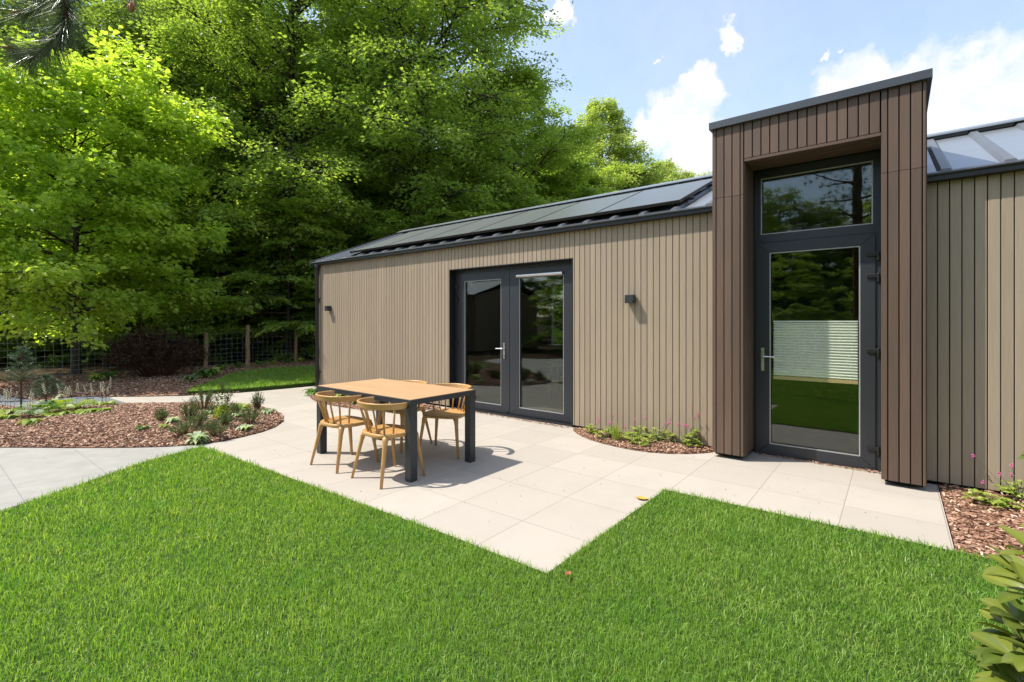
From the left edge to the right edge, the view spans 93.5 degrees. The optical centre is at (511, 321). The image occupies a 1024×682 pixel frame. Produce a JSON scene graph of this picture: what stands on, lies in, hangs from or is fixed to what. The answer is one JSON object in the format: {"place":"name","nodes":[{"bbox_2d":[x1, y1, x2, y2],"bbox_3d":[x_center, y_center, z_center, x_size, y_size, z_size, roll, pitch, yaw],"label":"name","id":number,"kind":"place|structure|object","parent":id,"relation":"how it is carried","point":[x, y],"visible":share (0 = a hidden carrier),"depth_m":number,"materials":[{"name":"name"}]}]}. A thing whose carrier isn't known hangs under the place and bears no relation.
{"place":"outdoors","nodes":[
{"label":"outdoors","id":0,"kind":"place"},
{"bbox_2d":[0,395,124,408],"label":"dark path","id":1,"kind":"structure","parent":0,"point":[24,401],"depth_m":8.88,"materials":[{"name":"stone"}]},
{"bbox_2d":[0,445,200,509],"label":"grey path","id":2,"kind":"structure","parent":0,"point":[26,473],"depth_m":4.87,"materials":[{"name":"grey concrete"}]},
{"bbox_2d":[187,364,314,390],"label":"lawn strip grass","id":3,"kind":"structure","parent":0,"point":[281,372],"depth_m":11.48,"materials":[{"name":"green plant"}]},
{"bbox_2d":[0,386,953,572],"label":"patio","id":4,"kind":"structure","parent":0,"point":[513,506],"depth_m":4.40,"materials":[{"name":"ceramic"}]},
{"bbox_2d":[0,401,283,446],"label":"island bed","id":5,"kind":"object","parent":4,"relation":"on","point":[130,445],"visible":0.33,"depth_m":5.97,"materials":[{"name":"brown wood"}]},
{"bbox_2d":[0,388,20,419],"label":"foamflower","id":6,"kind":"object","parent":5,"relation":"on","point":[6,416],"visible":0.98,"depth_m":6.65,"materials":[{"name":"green plant"}]},
{"bbox_2d":[0,345,40,406],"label":"little pine","id":7,"kind":"object","parent":5,"relation":"on","point":[26,354],"visible":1,"depth_m":8.01,"materials":[{"name":"green plant"}]},
{"bbox_2d":[16,391,42,425],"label":"foamflower","id":8,"kind":"object","parent":5,"relation":"on","point":[31,421],"visible":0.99,"depth_m":6.32,"materials":[{"name":"green plant"}]},
{"bbox_2d":[12,403,68,414],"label":"fern","id":9,"kind":"object","parent":5,"relation":"on","point":[36,409],"visible":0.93,"depth_m":6.89,"materials":[{"name":"green plant"}]},
{"bbox_2d":[36,394,65,407],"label":"hosta","id":10,"kind":"object","parent":5,"relation":"on","point":[50,402],"visible":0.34,"depth_m":7.44,"materials":[{"name":"green plant"}]},
{"bbox_2d":[39,410,70,416],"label":"ground cover plant","id":11,"kind":"object","parent":5,"relation":"on","point":[56,413],"visible":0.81,"depth_m":6.85,"materials":[{"name":"green plant"}]},
{"bbox_2d":[39,399,97,409],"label":"fern","id":12,"kind":"object","parent":5,"relation":"on","point":[68,406],"visible":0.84,"depth_m":7.28,"materials":[{"name":"green plant"}]},
{"bbox_2d":[69,408,96,414],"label":"ground cover plant","id":13,"kind":"object","parent":5,"relation":"on","point":[83,411],"visible":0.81,"depth_m":7.02,"materials":[{"name":"green plant"}]},
{"bbox_2d":[98,377,117,405],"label":"foamflower","id":14,"kind":"object","parent":5,"relation":"on","point":[111,402],"visible":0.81,"depth_m":7.78,"materials":[{"name":"green plant"}]},
{"bbox_2d":[153,406,169,420],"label":"lavender","id":15,"kind":"object","parent":5,"relation":"on","point":[160,414],"visible":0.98,"depth_m":6.50,"materials":[{"name":"green plant"}]},
{"bbox_2d":[167,416,198,435],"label":"lavender","id":16,"kind":"object","parent":5,"relation":"on","point":[186,428],"visible":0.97,"depth_m":5.89,"materials":[{"name":"green plant"}]},
{"bbox_2d":[176,395,200,420],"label":"lavender","id":17,"kind":"object","parent":5,"relation":"on","point":[187,412],"visible":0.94,"depth_m":6.52,"materials":[{"name":"green plant"}]},
{"bbox_2d":[185,431,209,444],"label":"garden perennial","id":18,"kind":"object","parent":5,"relation":"on","point":[195,436],"visible":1,"depth_m":5.74,"materials":[{"name":"green plant"}]},
{"bbox_2d":[188,409,209,427],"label":"lavender","id":19,"kind":"object","parent":5,"relation":"on","point":[202,415],"visible":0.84,"depth_m":6.19,"materials":[{"name":"green plant"}]},
{"bbox_2d":[189,384,216,409],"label":"lavender","id":20,"kind":"object","parent":5,"relation":"on","point":[209,397],"visible":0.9,"depth_m":7.33,"materials":[{"name":"green plant"}]},
{"bbox_2d":[196,419,231,436],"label":"lavender","id":21,"kind":"object","parent":5,"relation":"on","point":[214,431],"visible":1,"depth_m":5.94,"materials":[{"name":"green plant"}]},
{"bbox_2d":[210,393,230,419],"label":"white bloom plant","id":22,"kind":"object","parent":5,"relation":"on","point":[223,408],"visible":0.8,"depth_m":6.64,"materials":[{"name":"green plant"}]},
{"bbox_2d":[214,382,232,403],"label":"lavender","id":23,"kind":"object","parent":5,"relation":"on","point":[223,390],"visible":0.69,"depth_m":7.55,"materials":[{"name":"green plant"}]},
{"bbox_2d":[219,411,233,425],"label":"lavender","id":24,"kind":"object","parent":5,"relation":"on","point":[224,418],"visible":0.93,"depth_m":6.34,"materials":[{"name":"green plant"}]},
{"bbox_2d":[236,406,263,424],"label":"lavender","id":25,"kind":"object","parent":5,"relation":"on","point":[255,413],"visible":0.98,"depth_m":6.58,"materials":[{"name":"green plant"}]},
{"bbox_2d":[250,389,264,408],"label":"lavender","id":26,"kind":"object","parent":5,"relation":"on","point":[256,403],"visible":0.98,"depth_m":7.66,"materials":[{"name":"green plant"}]},
{"bbox_2d":[310,390,378,473],"bbox_3d":[-1.728,1.094,4.947,0.545,0.737,0.531,0,0,37],"label":"dining chair","id":27,"kind":"object","parent":4,"relation":"on","point":[342,423],"visible":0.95,"depth_m":4.81,"materials":[{"name":"brown wood"}]},
{"bbox_2d":[308,392,438,410],"bbox_3d":[-2.870,1.433,8.884,3.520,0.042,1.145,0,0,38],"label":"corner bed","id":28,"kind":"object","parent":4,"relation":"on","point":[357,405],"visible":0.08,"depth_m":8.30,"materials":[{"name":"brown wood"}]},
{"bbox_2d":[351,397,424,488],"bbox_3d":[-1.171,1.094,4.517,0.545,0.737,0.531,0,0,40],"label":"dining chair","id":29,"kind":"object","parent":4,"relation":"on","point":[384,432],"visible":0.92,"depth_m":4.38,"materials":[{"name":"brown wood"}]},
{"bbox_2d":[316,378,475,482],"bbox_3d":[-1.276,1.085,5.192,1.605,0.750,0.865,0,0,38],"label":"dining table","id":30,"kind":"object","parent":4,"relation":"on","point":[413,395],"visible":0.93,"depth_m":4.97,"materials":[{"name":"wood"}]},
{"bbox_2d":[375,380,431,451],"bbox_3d":[-1.281,1.094,5.723,0.544,0.737,0.531,0,0,35],"label":"dining chair","id":31,"kind":"object","parent":4,"relation":"on","point":[401,412],"visible":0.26,"depth_m":5.65,"materials":[{"name":"brown wood"}]},
{"bbox_2d":[417,383,471,458],"bbox_3d":[-0.733,1.094,5.413,0.545,0.737,0.531,0,0,14],"label":"dining chair","id":32,"kind":"object","parent":4,"relation":"on","point":[455,415],"visible":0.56,"depth_m":5.37,"materials":[{"name":"brown wood"}]},
{"bbox_2d":[573,427,711,453],"bbox_3d":[1.423,1.438,5.811,1.858,0.032,0.616,0,0,38],"label":"mulch bed","id":33,"kind":"object","parent":4,"relation":"on","point":[621,446],"visible":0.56,"depth_m":5.50,"materials":[{"name":"brown wood"}]},
{"bbox_2d":[593,415,613,437],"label":"geranium","id":34,"kind":"object","parent":33,"relation":"on","point":[605,430],"visible":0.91,"depth_m":5.92,"materials":[{"name":"green plant"}]},
{"bbox_2d":[608,423,623,439],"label":"grass tuft","id":35,"kind":"object","parent":33,"relation":"on","point":[615,432],"visible":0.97,"depth_m":5.78,"materials":[{"name":"green plant"}]},
{"bbox_2d":[617,423,641,441],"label":"geranium","id":36,"kind":"object","parent":33,"relation":"on","point":[627,436],"visible":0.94,"depth_m":5.74,"materials":[{"name":"green plant"}]},
{"bbox_2d":[642,418,672,440],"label":"geranium","id":37,"kind":"object","parent":33,"relation":"on","point":[655,435],"visible":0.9,"depth_m":5.70,"materials":[{"name":"green plant"}]},
{"bbox_2d":[669,423,702,445],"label":"geranium","id":38,"kind":"object","parent":33,"relation":"on","point":[688,435],"visible":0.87,"depth_m":5.57,"materials":[{"name":"green plant"}]},
{"bbox_2d":[757,452,880,473],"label":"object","id":39,"kind":"object","parent":4,"relation":"on","point":[857,469],"visible":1,"depth_m":4.87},
{"bbox_2d":[0,347,954,548],"bbox_3d":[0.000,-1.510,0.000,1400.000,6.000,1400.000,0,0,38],"label":"ground","id":40,"kind":"structure","parent":0,"point":[85,369],"depth_m":15.27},
{"bbox_2d":[0,223,62,364],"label":"understorey shrub","id":41,"kind":"object","parent":40,"relation":"on","point":[11,349],"visible":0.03,"depth_m":16.33,"materials":[{"name":"green plant"}]},
{"bbox_2d":[0,292,86,361],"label":"understorey shrub","id":42,"kind":"object","parent":40,"relation":"on","point":[44,353],"visible":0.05,"depth_m":16.77,"materials":[{"name":"green plant"}]},
{"bbox_2d":[0,284,89,364],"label":"understorey shrub","id":43,"kind":"object","parent":40,"relation":"on","point":[3,340],"visible":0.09,"depth_m":16.02,"materials":[{"name":"green plant"}]},
{"bbox_2d":[0,273,120,359],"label":"understorey shrub","id":44,"kind":"object","parent":40,"relation":"on","point":[20,344],"visible":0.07,"depth_m":16.58,"materials":[{"name":"green plant"}]},
{"bbox_2d":[8,285,122,363],"bbox_3d":[-15.358,0.189,16.877,3.295,3.013,2.984,0,0,-42],"label":"understorey shrub","id":45,"kind":"object","parent":40,"relation":"on","point":[31,344],"visible":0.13,"depth_m":16.22,"materials":[{"name":"green plant"}]},
{"bbox_2d":[0,0,139,346],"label":"forest tree","id":46,"kind":"object","parent":40,"relation":"on","point":[5,29],"visible":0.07,"depth_m":17.93,"materials":[{"name":"green plant"}]},
{"bbox_2d":[30,287,152,366],"bbox_3d":[-14.664,0.071,17.339,3.256,3.287,3.595,0,0,-26],"label":"understorey shrub","id":47,"kind":"object","parent":40,"relation":"on","point":[64,356],"visible":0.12,"depth_m":16.26,"materials":[{"name":"green plant"}]},
{"bbox_2d":[0,25,241,375],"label":"linden tree","id":48,"kind":"object","parent":40,"relation":"on","point":[125,221],"visible":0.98,"depth_m":12.10,"materials":[{"name":"green plant"}]},
{"bbox_2d":[58,261,202,365],"bbox_3d":[-14.478,-0.521,18.918,4.612,4.656,5.092,0,0,-39],"label":"understorey shrub","id":49,"kind":"object","parent":40,"relation":"on","point":[127,278],"visible":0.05,"depth_m":17.49,"materials":[{"name":"green plant"}]},
{"bbox_2d":[85,307,189,363],"bbox_3d":[-13.306,0.189,17.193,3.295,3.013,2.984,0,0,-11],"label":"understorey shrub","id":50,"kind":"object","parent":40,"relation":"on","point":[118,341],"visible":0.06,"depth_m":16.82,"materials":[{"name":"green plant"}]},
{"bbox_2d":[0,0,284,362],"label":"forest tree","id":51,"kind":"object","parent":40,"relation":"on","point":[103,16],"visible":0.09,"depth_m":17.53,"materials":[{"name":"green plant"}]},
{"bbox_2d":[0,359,314,400],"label":"mulch bed","id":52,"kind":"object","parent":40,"relation":"on","point":[132,389],"visible":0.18,"depth_m":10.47,"materials":[{"name":"brown wood"}]},
{"bbox_2d":[26,373,68,400],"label":"little pine","id":53,"kind":"object","parent":52,"relation":"on","point":[48,380],"visible":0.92,"depth_m":8.79,"materials":[{"name":"green plant"}]},
{"bbox_2d":[90,320,213,376],"bbox_3d":[-9.136,0.691,12.344,2.434,1.460,2.418,0,0,28],"label":"russet bush","id":54,"kind":"object","parent":52,"relation":"on","point":[142,356],"visible":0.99,"depth_m":12.11,"materials":[{"name":"brown plant"}]},
{"bbox_2d":[193,368,216,378],"bbox_3d":[-7.519,1.274,11.835,0.533,0.244,0.475,0,0,-29],"label":"woodland sprout","id":55,"kind":"object","parent":52,"relation":"on","point":[205,373],"visible":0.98,"depth_m":11.76,"materials":[{"name":"green plant"}]},
{"bbox_2d":[203,332,208,367],"bbox_3d":[-9.343,0.900,14.712,0.136,1.127,0.150,0,0,38],"label":"fence post","id":56,"kind":"object","parent":52,"relation":"on","point":[205,365],"visible":0.6,"depth_m":14.67,"materials":[{"name":"brown wood"}]},
{"bbox_2d":[245,325,249,364],"bbox_3d":[-8.537,0.789,15.568,0.145,1.346,0.170,0,0,-37],"label":"fence post","id":57,"kind":"object","parent":52,"relation":"on","point":[247,347],"visible":0.91,"depth_m":15.52,"materials":[{"name":"brown wood"}]},
{"bbox_2d":[294,328,297,361],"bbox_3d":[-7.510,0.840,16.746,0.150,1.248,0.132,0,0,38],"label":"fence post","id":58,"kind":"object","parent":52,"relation":"on","point":[295,345],"visible":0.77,"depth_m":16.70,"materials":[{"name":"brown wood"}]},
{"bbox_3d":[-13.541,0.833,9.476,0.138,1.255,0.138,0,0,38],"label":"fence post","id":59,"kind":"object","parent":52,"relation":"on","visible":0},
{"bbox_2d":[0,331,312,379],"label":"wire fence","id":60,"kind":"object","parent":59,"relation":"attached to","point":[7,343],"visible":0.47,"depth_m":14.30,"materials":[{"name":"grey metal"}]},
{"bbox_2d":[69,0,315,356],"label":"forest tree","id":61,"kind":"object","parent":40,"relation":"on","point":[172,81],"visible":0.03,"depth_m":19.31,"materials":[{"name":"green plant"}]},
{"bbox_2d":[158,205,285,361],"bbox_3d":[-11.340,-1.084,18.909,5.792,6.610,5.636,0,0,16],"label":"young beech","id":62,"kind":"object","parent":40,"relation":"on","point":[218,270],"visible":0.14,"depth_m":18.15,"materials":[{"name":"green plant"}]},
{"bbox_2d":[166,258,278,356],"bbox_3d":[-11.937,-0.521,20.086,4.612,4.656,5.092,0,0,-7],"label":"understorey shrub","id":63,"kind":"object","parent":40,"relation":"on","point":[229,342],"visible":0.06,"depth_m":18.96,"materials":[{"name":"green plant"}]},
{"bbox_2d":[191,258,279,352],"bbox_3d":[-11.487,-0.876,22.045,5.991,5.478,5.426,0,0,8],"label":"understorey shrub","id":64,"kind":"object","parent":40,"relation":"on","point":[270,340],"visible":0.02,"depth_m":20.48,"materials":[{"name":"green plant"}]},
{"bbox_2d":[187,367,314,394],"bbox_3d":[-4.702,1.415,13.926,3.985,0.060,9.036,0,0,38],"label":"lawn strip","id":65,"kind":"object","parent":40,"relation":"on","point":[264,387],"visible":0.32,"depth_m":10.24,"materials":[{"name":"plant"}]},
{"bbox_2d":[63,0,443,357],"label":"beech tree","id":66,"kind":"object","parent":40,"relation":"on","point":[235,14],"visible":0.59,"depth_m":16.82,"materials":[{"name":"green plant"}]},
{"bbox_2d":[185,172,346,361],"bbox_3d":[-8.187,-1.370,17.318,6.262,7.344,6.436,0,0,38],"label":"young beech","id":67,"kind":"object","parent":40,"relation":"on","point":[250,276],"visible":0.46,"depth_m":16.54,"materials":[{"name":"green plant"}]},
{"bbox_2d":[224,250,314,358],"bbox_3d":[-9.264,-0.639,20.931,4.884,4.930,5.392,0,0,24],"label":"understorey shrub","id":68,"kind":"object","parent":40,"relation":"on","point":[258,354],"visible":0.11,"depth_m":19.53,"materials":[{"name":"green plant"}]},
{"bbox_2d":[183,0,387,354],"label":"forest tree","id":69,"kind":"object","parent":40,"relation":"on","point":[232,202],"depth_m":23.38,"materials":[{"name":"green plant"}]},
{"bbox_2d":[196,1,453,348],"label":"forest tree","id":70,"kind":"object","parent":40,"relation":"on","point":[300,71],"visible":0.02,"depth_m":21.19,"materials":[{"name":"green plant"}]},
{"bbox_2d":[250,194,403,361],"bbox_3d":[-6.593,-1.588,19.308,6.705,7.842,6.639,0,0,-17],"label":"young beech","id":71,"kind":"object","parent":40,"relation":"on","point":[303,313],"visible":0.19,"depth_m":17.89,"materials":[{"name":"green plant"}]},
{"bbox_2d":[225,0,573,292],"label":"beech tree","id":72,"kind":"object","parent":40,"relation":"on","point":[476,18],"visible":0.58,"depth_m":17.32,"materials":[{"name":"green plant"}]},
{"bbox_2d":[363,191,455,238],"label":"young beech","id":73,"kind":"object","parent":40,"relation":"on","point":[392,229],"visible":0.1,"depth_m":16.72,"materials":[{"name":"green plant"}]},
{"bbox_2d":[412,193,558,309],"bbox_3d":[-1.351,-1.227,18.606,6.114,6.977,5.949,0,0,14],"label":"young beech","id":74,"kind":"object","parent":40,"relation":"on","point":[462,214],"visible":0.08,"depth_m":18.00,"materials":[{"name":"green plant"}]},
{"bbox_2d":[405,48,612,344],"bbox_3d":[0.615,-4.941,22.890,11.231,13.541,10.800,0,0,-13],"label":"beech tree","id":75,"kind":"object","parent":40,"relation":"on","point":[557,141],"visible":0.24,"depth_m":21.31,"materials":[{"name":"green plant"}]},
{"bbox_2d":[501,154,620,344],"bbox_3d":[2.324,-3.127,25.858,9.959,11.763,10.057,0,0,15],"label":"young beech","id":76,"kind":"object","parent":40,"relation":"on","point":[580,187],"visible":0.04,"depth_m":24.21,"materials":[{"name":"green plant"}]},
{"bbox_2d":[497,149,651,342],"bbox_3d":[3.022,-4.427,29.518,9.936,12.458,10.333,0,0,2],"label":"beech tree","id":77,"kind":"object","parent":40,"relation":"on","point":[606,177],"visible":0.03,"depth_m":27.21,"materials":[{"name":"green plant"}]},
{"bbox_2d":[554,189,596,327],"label":"young beech","id":78,"kind":"object","parent":40,"relation":"on","point":[558,319],"visible":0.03,"depth_m":23.98,"materials":[{"name":"green plant"}]},
{"bbox_2d":[546,94,682,326],"bbox_3d":[5.747,-6.566,31.382,12.262,16.113,12.318,0,0,-16],"label":"tree","id":79,"kind":"object","parent":40,"relation":"on","point":[618,151],"visible":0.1,"depth_m":30.18,"materials":[{"name":"green plant"}]},
{"bbox_2d":[648,158,680,184],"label":"conical tree","id":80,"kind":"object","parent":40,"relation":"on","point":[672,165],"visible":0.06,"depth_m":43.24,"materials":[{"name":"green plant"}]},
{"bbox_2d":[309,68,1023,495],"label":"cabin","id":81,"kind":"object","parent":40,"relation":"on","point":[835,278],"visible":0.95,"depth_m":5.34,"materials":[{"name":"beige wood"}]},
{"bbox_2d":[455,270,507,412],"bbox_3d":[-0.521,0.314,7.873,1.142,2.232,0.125,0,0,38],"label":"french door","id":82,"kind":"structure","parent":81,"relation":"in","point":[463,279],"depth_m":7.88,"materials":[{"name":"metal"}]},
{"bbox_2d":[510,265,571,422],"bbox_3d":[0.414,0.314,7.143,1.144,2.232,0.105,0,0,38],"label":"french door","id":83,"kind":"structure","parent":81,"relation":"in","point":[516,275],"depth_m":7.16,"materials":[{"name":"metal"}]},
{"bbox_2d":[394,196,694,246],"bbox_3d":[-0.449,-1.510,8.118,6.920,0.074,0.060,0,22,38],"label":"mounting rail","id":84,"kind":"object","parent":81,"relation":"attached to","point":[691,198],"visible":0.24,"depth_m":6.11,"materials":[{"name":"metal"}]},
{"bbox_2d":[350,226,441,252],"bbox_3d":[-2.421,-1.754,10.262,1.134,0.036,1.722,0,22,38],"label":"solar panel","id":85,"kind":"object","parent":84,"relation":"attached to","point":[379,245],"visible":0.84,"depth_m":10.10,"materials":[{"name":"black glass"}]},
{"bbox_2d":[384,219,480,247],"bbox_3d":[-1.526,-1.754,9.552,1.134,0.036,1.722,0,22,38],"label":"solar panel","id":86,"kind":"object","parent":84,"relation":"attached to","point":[419,238],"visible":0.83,"depth_m":9.40,"materials":[{"name":"black glass"}]},
{"bbox_2d":[423,211,525,241],"bbox_3d":[-0.632,-1.754,8.842,1.134,0.036,1.722,0,22,38],"label":"solar panel","id":87,"kind":"object","parent":84,"relation":"attached to","point":[467,229],"visible":0.89,"depth_m":8.67,"materials":[{"name":"black glass"}]},
{"bbox_2d":[470,201,580,234],"bbox_3d":[0.263,-1.754,8.132,1.134,0.036,1.722,0,22,38],"label":"solar panel","id":88,"kind":"object","parent":84,"relation":"attached to","point":[521,219],"visible":0.84,"depth_m":7.96,"materials":[{"name":"black glass"}]},
{"bbox_2d":[526,190,642,225],"bbox_3d":[1.157,-1.754,7.422,1.134,0.036,1.722,0,22,38],"label":"solar panel","id":89,"kind":"object","parent":84,"relation":"attached to","point":[587,208],"visible":0.86,"depth_m":7.23,"materials":[{"name":"black glass"}]},
{"bbox_2d":[595,178,711,215],"bbox_3d":[2.051,-1.754,6.711,1.134,0.036,1.722,0,22,38],"label":"solar panel","id":90,"kind":"object","parent":84,"relation":"attached to","point":[668,195],"visible":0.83,"depth_m":6.49,"materials":[{"name":"black glass"}]},
{"bbox_2d":[545,362,562,405],"bbox_3d":[0.885,1.063,8.267,0.545,0.737,0.531,0,0,32],"label":"dining chair","id":91,"kind":"object","parent":81,"relation":"on","point":[558,379],"visible":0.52,"depth_m":8.21,"materials":[{"name":"brown wood"}]},
{"bbox_2d":[547,358,562,401],"bbox_3d":[1.445,1.056,8.493,1.440,0.745,0.800,0,0,38],"label":"indoor table","id":92,"kind":"object","parent":81,"relation":"on","point":[550,395],"visible":0.16,"depth_m":8.61,"materials":[{"name":"metal"}]},
{"bbox_2d":[761,161,872,234],"bbox_3d":[3.147,-1.265,5.029,0.993,0.620,0.012,0,0,38],"label":"transom window","id":93,"kind":"structure","parent":81,"relation":"in","point":[867,161],"depth_m":4.99,"materials":[{"name":"grey"}]},
{"bbox_2d":[756,233,879,469],"bbox_3d":[3.144,0.293,5.013,1.095,2.310,0.162,0,0,38],"label":"door","id":94,"kind":"structure","parent":81,"relation":"in","point":[814,350],"depth_m":5.01,"materials":[{"name":"metal"}]},
{"bbox_2d":[674,168,696,179],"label":"conical tree","id":95,"kind":"object","parent":40,"relation":"on","point":[686,174],"depth_m":45.56,"materials":[{"name":"green plant"}]},
{"bbox_2d":[938,483,1023,560],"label":"bark chips","id":96,"kind":"object","parent":40,"relation":"on","point":[966,529],"visible":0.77,"depth_m":3.48,"materials":[{"name":"brown wood"}]},
{"bbox_2d":[962,480,1015,507],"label":"geranium","id":97,"kind":"object","parent":96,"relation":"on","point":[981,497],"visible":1,"depth_m":3.75,"materials":[{"name":"green plant"}]},
{"bbox_2d":[972,454,1023,499],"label":"geranium","id":98,"kind":"object","parent":96,"relation":"on","point":[1006,490],"visible":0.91,"depth_m":3.88,"materials":[{"name":"green plant"}]},
{"bbox_2d":[989,497,1023,509],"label":"geranium","id":99,"kind":"object","parent":96,"relation":"on","point":[1007,505],"visible":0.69,"depth_m":3.67,"materials":[{"name":"green plant"}]},
{"bbox_2d":[0,443,1023,681],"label":"lawn","id":100,"kind":"structure","parent":0,"point":[374,675],"depth_m":2.46,"materials":[{"name":"plant"}]},
{"bbox_2d":[0,0,160,97],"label":"hanging pine","id":101,"kind":"object","parent":100,"relation":"on","point":[39,53],"visible":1,"depth_m":1.61,"materials":[{"name":"green plant"}]},
{"bbox_2d":[960,452,1023,681],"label":"rhododendron","id":102,"kind":"object","parent":100,"relation":"on","point":[999,653],"visible":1,"depth_m":1.60,"materials":[{"name":"green plant"}]},
{"bbox_2d":[2,0,1023,180],"label":"sky","id":103,"kind":"structure","parent":0,"point":[676,68],"materials":[{"name":"blue"}]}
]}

